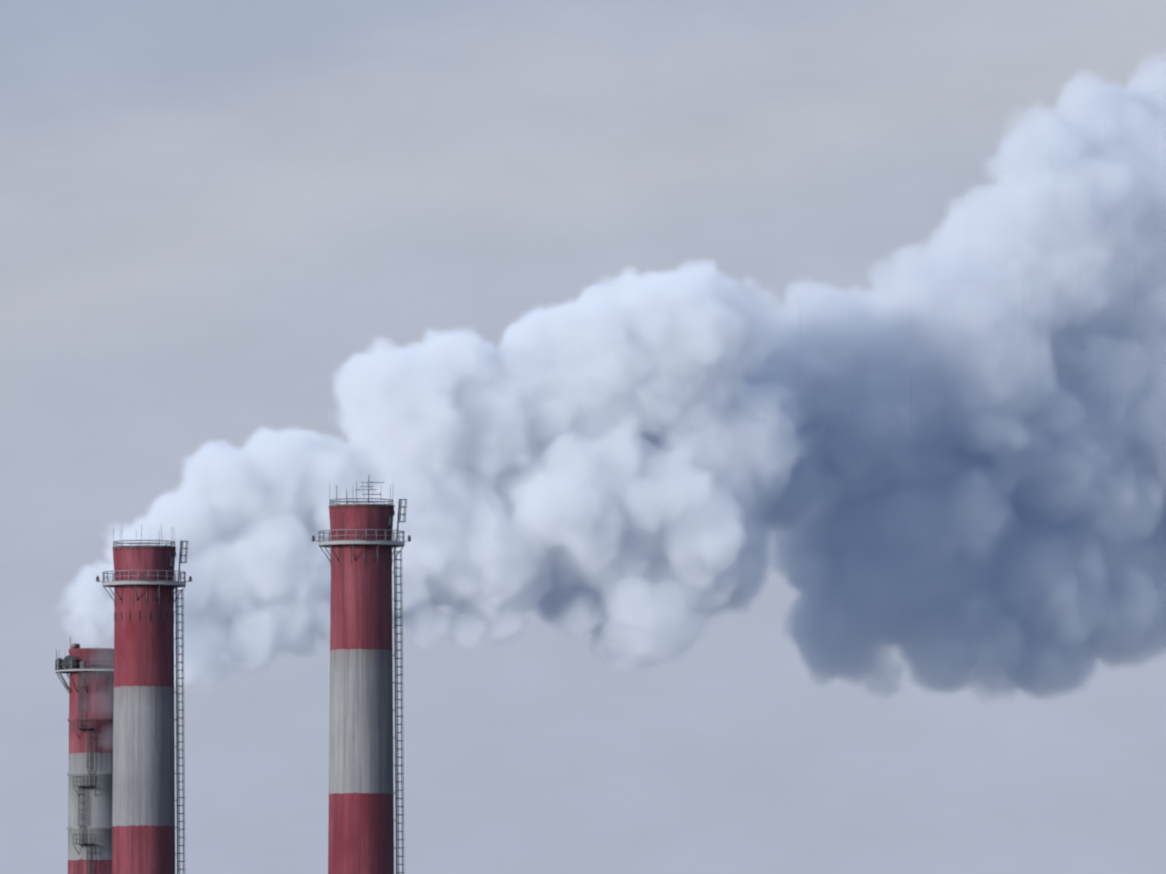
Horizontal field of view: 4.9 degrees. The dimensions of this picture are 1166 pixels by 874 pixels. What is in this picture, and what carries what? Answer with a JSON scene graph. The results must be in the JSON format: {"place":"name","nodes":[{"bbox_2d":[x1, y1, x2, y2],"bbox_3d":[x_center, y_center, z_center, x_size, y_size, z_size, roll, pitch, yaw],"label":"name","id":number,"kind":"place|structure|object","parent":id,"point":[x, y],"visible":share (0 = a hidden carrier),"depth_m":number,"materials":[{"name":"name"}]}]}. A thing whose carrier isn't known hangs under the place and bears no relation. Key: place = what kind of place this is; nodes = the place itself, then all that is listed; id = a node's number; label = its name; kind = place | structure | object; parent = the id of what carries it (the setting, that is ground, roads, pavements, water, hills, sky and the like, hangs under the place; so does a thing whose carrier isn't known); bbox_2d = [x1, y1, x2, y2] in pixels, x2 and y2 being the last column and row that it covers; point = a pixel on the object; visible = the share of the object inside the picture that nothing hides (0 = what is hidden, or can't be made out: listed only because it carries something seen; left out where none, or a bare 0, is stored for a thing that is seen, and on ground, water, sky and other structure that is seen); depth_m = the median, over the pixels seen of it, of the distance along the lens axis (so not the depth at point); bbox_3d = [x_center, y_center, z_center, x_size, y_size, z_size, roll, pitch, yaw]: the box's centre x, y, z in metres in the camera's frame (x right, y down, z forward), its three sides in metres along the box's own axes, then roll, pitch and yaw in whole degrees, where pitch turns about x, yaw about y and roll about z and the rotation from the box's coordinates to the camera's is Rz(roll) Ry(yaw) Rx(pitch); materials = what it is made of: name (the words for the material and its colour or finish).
{"place":"outdoors","nodes":[
{"label":"outdoors","id":0,"kind":"place"},
{"bbox_2d":[55,636,113,873],"bbox_3d":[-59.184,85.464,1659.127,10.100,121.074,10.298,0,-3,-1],"label":"chimney","id":1,"kind":"object","parent":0,"point":[90,790],"visible":0.85,"depth_m":1658.97,"materials":[{"name":"paint"}]},
{"bbox_2d":[96,524,191,873],"bbox_3d":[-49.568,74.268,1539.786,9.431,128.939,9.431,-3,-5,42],"label":"chimney","id":2,"kind":"object","parent":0,"point":[144,584],"visible":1,"depth_m":1539.75,"materials":[{"name":"paint"}]},
{"bbox_2d":[312,480,410,873],"bbox_3d":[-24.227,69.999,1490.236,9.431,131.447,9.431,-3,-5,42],"label":"chimney","id":3,"kind":"object","parent":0,"point":[361,544],"visible":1,"depth_m":1490.16,"materials":[{"name":"paint"}]},
{"bbox_2d":[0,0,1165,873],"label":"sky","id":4,"kind":"structure","parent":0,"point":[765,400],"materials":[{"name":"grey"}]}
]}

